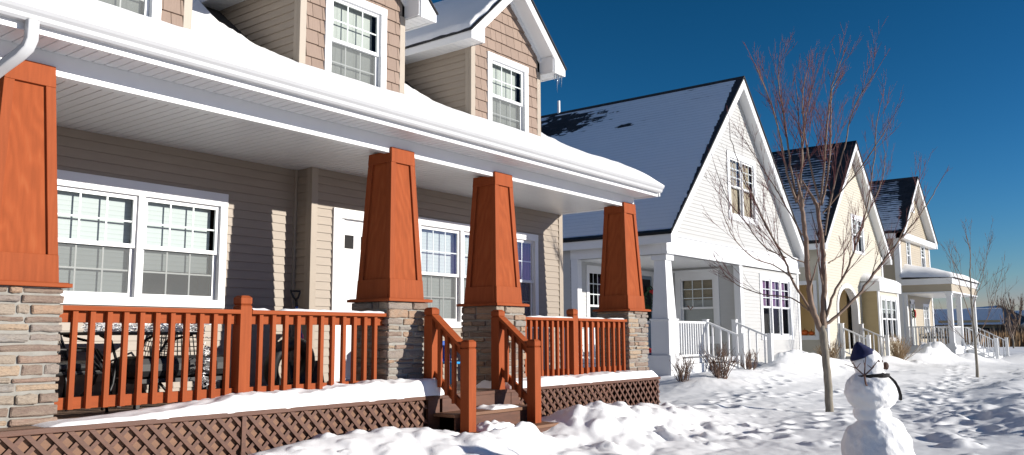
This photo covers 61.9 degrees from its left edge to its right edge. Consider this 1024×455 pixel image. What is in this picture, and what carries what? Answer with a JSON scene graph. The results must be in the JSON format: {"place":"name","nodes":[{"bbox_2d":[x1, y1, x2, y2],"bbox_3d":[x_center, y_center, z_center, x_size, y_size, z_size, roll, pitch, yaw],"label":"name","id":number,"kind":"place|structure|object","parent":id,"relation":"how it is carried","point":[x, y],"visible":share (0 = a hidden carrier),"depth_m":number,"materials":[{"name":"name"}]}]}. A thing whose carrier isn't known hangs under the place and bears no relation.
{"place":"outdoors","nodes":[
{"label":"outdoors","id":0,"kind":"place"},
{"bbox_2d":[31,378,443,427],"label":"deck snow","id":1,"kind":"structure","parent":0,"point":[369,390],"depth_m":7.58,"materials":[{"name":"white snow"}]},
{"bbox_2d":[264,337,314,384],"bbox_3d":[-2.443,1.518,9.387,0.268,0.626,0.640,-6,-9,37],"label":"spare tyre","id":2,"kind":"object","parent":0,"point":[278,355],"visible":0.51,"depth_m":9.28,"materials":[{"name":"black rubber"}]},
{"bbox_2d":[443,341,459,383],"bbox_3d":[-0.828,1.832,11.631,0.458,0.570,0.458,-6,-9,37],"label":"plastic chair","id":3,"kind":"object","parent":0,"point":[458,362],"visible":0.16,"depth_m":11.49,"materials":[{"name":"blue plastic"}]},
{"bbox_2d":[476,404,519,409],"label":"step snow","id":4,"kind":"structure","parent":0,"point":[494,406],"depth_m":9.60,"materials":[{"name":"white snow"}]},
{"bbox_2d":[248,342,1023,454],"bbox_3d":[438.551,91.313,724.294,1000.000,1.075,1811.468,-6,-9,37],"label":"snowy ground","id":5,"kind":"structure","parent":0,"point":[950,403],"depth_m":11.70,"materials":[{"name":"white snow"}]},
{"bbox_2d":[0,0,664,454],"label":"brown house","id":6,"kind":"structure","parent":5,"relation":"on","point":[416,176],"depth_m":9.31,"materials":[{"name":"beige"}]},
{"bbox_2d":[56,348,107,412],"bbox_3d":[-3.829,1.129,7.119,0.585,0.853,0.703,-4,-8,27],"label":"patio chair","id":7,"kind":"object","parent":6,"relation":"on","point":[80,367],"visible":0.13,"depth_m":7.07,"materials":[{"name":"black metal"}]},
{"bbox_2d":[58,335,112,410],"bbox_3d":[-4.110,1.218,7.803,0.703,0.853,0.585,-3,-8,18],"label":"patio chair","id":8,"kind":"object","parent":6,"relation":"on","point":[63,353],"visible":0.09,"depth_m":8.03,"materials":[{"name":"black metal"}]},
{"bbox_2d":[58,332,196,410],"bbox_3d":[-3.564,1.312,7.904,0.840,0.680,1.040,-6,-9,37],"label":"patio table","id":9,"kind":"object","parent":6,"relation":"on","point":[67,335],"visible":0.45,"depth_m":7.75,"materials":[{"name":"black metal"}]},
{"bbox_2d":[80,323,218,387],"bbox_3d":[-3.345,1.216,7.791,0.694,0.726,1.199,-6,-9,37],"label":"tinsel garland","id":10,"kind":"object","parent":9,"relation":"on","point":[115,328],"visible":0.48,"depth_m":7.87,"materials":[{"name":"silver metal"}]},
{"bbox_2d":[98,0,161,19],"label":"window","id":11,"kind":"structure","parent":6,"relation":"in","point":[150,8],"depth_m":8.68,"materials":[{"name":"white plastic"}]},
{"bbox_2d":[57,169,228,307],"bbox_3d":[-4.079,0.188,9.051,0.537,1.300,2.050,-6,-9,37],"label":"window","id":12,"kind":"structure","parent":6,"relation":"in","point":[122,242],"depth_m":8.92,"materials":[{"name":"white plastic"}]},
{"bbox_2d":[112,354,230,408],"bbox_3d":[-3.220,1.448,8.103,0.440,0.460,1.020,-6,-9,37],"label":"patio bench","id":13,"kind":"object","parent":6,"relation":"on","point":[130,371],"visible":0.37,"depth_m":7.84,"materials":[{"name":"black metal"}]},
{"bbox_2d":[148,323,209,392],"bbox_3d":[-3.388,1.328,8.694,0.585,0.853,0.703,3,-8,-27],"label":"patio chair","id":14,"kind":"object","parent":6,"relation":"on","point":[164,351],"visible":0.14,"depth_m":8.90,"materials":[{"name":"black metal"}]},
{"bbox_2d":[289,290,323,382],"bbox_3d":[-2.420,1.289,9.787,0.352,1.159,0.464,-6,-9,37],"label":"snow shovel","id":15,"kind":"object","parent":6,"relation":"on","point":[313,376],"visible":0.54,"depth_m":9.80,"materials":[{"name":"black plastic"}]},
{"bbox_2d":[252,308,383,312],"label":"rail snow","id":16,"kind":"structure","parent":6,"relation":"on","point":[323,310],"depth_m":8.40,"materials":[{"name":"white snow"}]},
{"bbox_2d":[330,207,363,381],"bbox_3d":[-1.874,0.869,10.955,0.124,2.140,1.170,-6,-9,37],"label":"front door","id":17,"kind":"structure","parent":6,"relation":"in","point":[347,227],"depth_m":10.69,"materials":[{"name":"white wood"}]},
{"bbox_2d":[324,0,386,88],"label":"window","id":18,"kind":"structure","parent":6,"relation":"in","point":[355,37],"depth_m":11.02,"materials":[{"name":"white plastic"}]},
{"bbox_2d":[418,217,538,328],"bbox_3d":[-0.647,0.763,12.954,0.537,1.525,2.850,-6,-9,37],"label":"window","id":19,"kind":"structure","parent":6,"relation":"in","point":[444,245],"depth_m":12.36,"materials":[{"name":"white plastic"}]},
{"bbox_2d":[476,420,514,431],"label":"step snow","id":20,"kind":"structure","parent":6,"relation":"on","point":[487,426],"depth_m":9.03,"materials":[{"name":"white snow"}]},
{"bbox_2d":[486,51,528,132],"bbox_3d":[-0.255,-1.984,13.506,0.537,1.290,1.030,-6,-9,37],"label":"window","id":21,"kind":"structure","parent":6,"relation":"in","point":[507,82],"depth_m":13.50,"materials":[{"name":"white plastic"}]},
{"bbox_2d":[476,370,657,388],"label":"deck snow","id":22,"kind":"structure","parent":6,"relation":"on","point":[585,378],"depth_m":11.55,"materials":[{"name":"white snow"}]},
{"bbox_2d":[526,315,623,318],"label":"rail snow","id":23,"kind":"structure","parent":6,"relation":"on","point":[572,317],"depth_m":11.82,"materials":[{"name":"white snow"}]},
{"bbox_2d":[541,76,809,375],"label":"white house","id":24,"kind":"structure","parent":5,"relation":"on","point":[669,139],"depth_m":23.82,"materials":[{"name":"wood"}]},
{"bbox_2d":[586,265,600,343],"bbox_3d":[2.069,2.082,22.911,0.537,2.070,1.000,-6,-9,37],"label":"window","id":25,"kind":"structure","parent":24,"relation":"in","point":[592,272],"depth_m":22.92,"materials":[{"name":"white plastic"}]},
{"bbox_2d":[641,270,653,352],"bbox_3d":[3.922,2.493,24.894,0.095,2.440,0.960,-6,-9,37],"label":"door","id":26,"kind":"structure","parent":24,"relation":"in","point":[647,280],"depth_m":25.01,"materials":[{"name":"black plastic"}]},
{"bbox_2d":[643,285,652,310],"bbox_3d":[4.014,2.104,24.919,0.193,0.846,0.746,-6,-9,37],"label":"wreath","id":27,"kind":"object","parent":24,"relation":"attached to","point":[649,290],"visible":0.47,"depth_m":24.83,"materials":[{"name":"green plant"}]},
{"bbox_2d":[673,268,719,343],"bbox_3d":[5.460,2.288,24.656,1.450,2.110,0.570,-6,-9,37],"label":"window","id":28,"kind":"structure","parent":24,"relation":"in","point":[700,284],"depth_m":24.57,"materials":[{"name":"white plastic"}]},
{"bbox_2d":[726,150,757,225],"bbox_3d":[6.384,-1.077,24.512,0.537,1.940,2.040,-6,-9,37],"label":"window","id":29,"kind":"structure","parent":24,"relation":"in","point":[731,155],"depth_m":24.36,"materials":[{"name":"white plastic"}]},
{"bbox_2d":[759,273,793,339],"bbox_3d":[7.791,2.432,25.872,0.537,1.930,2.580,-6,-9,37],"label":"window","id":30,"kind":"structure","parent":24,"relation":"in","point":[776,312],"depth_m":26.07,"materials":[{"name":"white plastic"}]},
{"bbox_2d":[669,352,694,381],"bbox_3d":[3.573,2.929,17.852,0.529,0.665,0.571,-1,-7,5],"label":"bare shrub","id":31,"kind":"object","parent":5,"relation":"on","point":[680,374],"visible":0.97,"depth_m":17.80,"materials":[{"name":"brown plant"}]},
{"bbox_2d":[698,342,739,378],"bbox_3d":[4.412,2.851,18.226,1.010,0.817,0.805,1,-7,-13],"label":"bare shrub","id":32,"kind":"object","parent":5,"relation":"on","point":[715,371],"visible":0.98,"depth_m":18.13,"materials":[{"name":"brown plant"}]},
{"bbox_2d":[733,348,759,369],"bbox_3d":[5.649,3.177,20.504,0.482,0.561,0.697,-6,-9,37],"label":"bare shrub","id":33,"kind":"object","parent":5,"relation":"on","point":[748,364],"visible":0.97,"depth_m":20.48,"materials":[{"name":"brown plant"}]},
{"bbox_2d":[700,20,951,411],"bbox_3d":[5.340,-0.141,14.248,4.478,6.749,2.123,1,-7,-7],"label":"young tree","id":34,"kind":"object","parent":5,"relation":"on","point":[821,323],"visible":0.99,"depth_m":14.20,"materials":[{"name":"brown plant"}]},
{"bbox_2d":[816,338,841,358],"bbox_3d":[10.358,4.040,27.885,0.904,0.904,1.021,-4,-8,28],"label":"bare shrub","id":35,"kind":"object","parent":5,"relation":"on","point":[833,351],"visible":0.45,"depth_m":27.89,"materials":[{"name":"brown plant"}]},
{"bbox_2d":[772,140,901,358],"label":"yellow house","id":36,"kind":"structure","parent":5,"relation":"on","point":[870,317],"depth_m":32.43,"materials":[{"name":"white wood"}]},
{"bbox_2d":[801,329,808,334],"bbox_3d":[10.219,3.642,29.779,0.239,0.258,0.276,-6,-9,37],"label":"pumpkin","id":37,"kind":"object","parent":36,"relation":"on","point":[804,332],"visible":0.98,"depth_m":29.69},
{"bbox_2d":[850,213,864,255],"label":"window","id":38,"kind":"structure","parent":36,"relation":"in","point":[860,245],"depth_m":33.24,"materials":[{"name":"white plastic"}]},
{"bbox_2d":[880,295,899,340],"bbox_3d":[14.641,3.605,33.656,0.537,1.750,2.450,-6,-9,37],"label":"window","id":39,"kind":"structure","parent":36,"relation":"in","point":[889,307],"depth_m":33.82,"materials":[{"name":"white glass"}]},
{"bbox_2d":[841,342,914,454],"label":"snowman","id":40,"kind":"object","parent":5,"relation":"on","point":[872,390],"visible":1,"depth_m":7.04,"materials":[{"name":"white snow"}]},
{"bbox_2d":[884,334,923,359],"bbox_3d":[14.625,4.431,31.873,1.462,1.150,1.145,-1,-7,4],"label":"bare shrub","id":41,"kind":"object","parent":5,"relation":"on","point":[901,353],"visible":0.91,"depth_m":31.80,"materials":[{"name":"brown plant"}]},
{"bbox_2d":[871,176,1008,358],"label":"beige house","id":42,"kind":"structure","parent":5,"relation":"on","point":[916,276],"depth_m":38.60,"materials":[{"name":"white wood"}]},
{"bbox_2d":[905,241,911,264],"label":"window","id":43,"kind":"structure","parent":42,"relation":"in","point":[908,250],"depth_m":39.43,"materials":[{"name":"white plastic"}]},
{"bbox_2d":[909,299,915,344],"bbox_3d":[18.278,4.335,38.915,0.090,2.100,0.800,-6,-9,37],"label":"door","id":44,"kind":"structure","parent":42,"relation":"in","point":[912,302],"depth_m":38.98,"materials":[{"name":"white plastic"}]},
{"bbox_2d":[912,308,915,318],"bbox_3d":[18.296,3.922,38.888,0.154,0.515,0.455,-6,-9,37],"label":"wreath","id":45,"kind":"object","parent":42,"relation":"attached to","point":[914,312],"visible":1,"depth_m":38.89,"materials":[{"name":"green plant"}]},
{"bbox_2d":[920,246,925,266],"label":"window","id":46,"kind":"structure","parent":42,"relation":"in","point":[922,249],"depth_m":41.77,"materials":[{"name":"white plastic"}]},
{"bbox_2d":[923,304,929,332],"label":"window","id":47,"kind":"structure","parent":42,"relation":"in","point":[926,313],"depth_m":41.11,"materials":[{"name":"white glass"}]},
{"bbox_2d":[919,328,937,341],"bbox_3d":[18.200,4.761,37.319,0.703,0.853,0.585,3,-8,-22],"label":"patio chair","id":48,"kind":"object","parent":42,"relation":"on","point":[925,335],"visible":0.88,"depth_m":37.22,"materials":[{"name":"black"}]},
{"bbox_2d":[930,327,948,341],"bbox_3d":[18.883,4.812,37.738,0.585,0.853,0.703,1,-7,-12],"label":"patio chair","id":49,"kind":"object","parent":42,"relation":"on","point":[937,333],"visible":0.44,"depth_m":37.98,"materials":[{"name":"black"}]},
{"bbox_2d":[933,308,993,327],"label":"house","id":50,"kind":"structure","parent":5,"relation":"on","point":[962,308],"depth_m":121.34,"materials":[{"name":"stone"}]},
{"bbox_2d":[935,308,1003,332],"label":"house","id":51,"kind":"structure","parent":5,"relation":"on","point":[995,321],"depth_m":109.62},
{"bbox_2d":[932,218,1016,376],"bbox_3d":[13.852,2.108,25.439,2.428,4.908,1.614,-1,-7,3],"label":"young tree","id":52,"kind":"object","parent":5,"relation":"on","point":[974,336],"visible":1,"depth_m":25.34,"materials":[{"name":"brown plant"}]},
{"bbox_2d":[936,330,1023,346],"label":"dry grass","id":53,"kind":"structure","parent":5,"relation":"on","point":[1019,339],"depth_m":74.99,"materials":[{"name":"brown plant"}]},
{"bbox_2d":[936,324,1023,335],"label":"brush","id":54,"kind":"object","parent":5,"relation":"on","point":[1003,329],"visible":0.05,"depth_m":96.73,"materials":[{"name":"brown plant"}]},
{"bbox_2d":[976,305,1023,327],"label":"house","id":55,"kind":"structure","parent":5,"relation":"on","point":[1017,314],"depth_m":127.25,"materials":[{"name":"stone"}]},
{"bbox_2d":[989,295,1017,327],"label":"bare tree","id":56,"kind":"object","parent":5,"relation":"on","point":[1002,302],"visible":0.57,"depth_m":117.11,"materials":[{"name":"brown plant"}]},
{"bbox_2d":[1000,313,1021,347],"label":"bare tree","id":57,"kind":"object","parent":5,"relation":"on","point":[1013,326],"visible":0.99,"depth_m":69.42,"materials":[{"name":"brown plant"}]},
{"bbox_2d":[1002,292,1023,329],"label":"bare tree","id":58,"kind":"object","parent":5,"relation":"on","point":[1012,310],"visible":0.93,"depth_m":111.36,"materials":[{"name":"brown plant"}]},
{"bbox_2d":[1015,310,1023,327],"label":"house","id":59,"kind":"structure","parent":5,"relation":"on","point":[1022,321],"depth_m":129.47,"materials":[{"name":"stone"}]},
{"bbox_2d":[431,0,1023,310],"label":"sky","id":60,"kind":"structure","parent":0,"point":[957,66],"materials":[{"name":"blue"}]}
]}

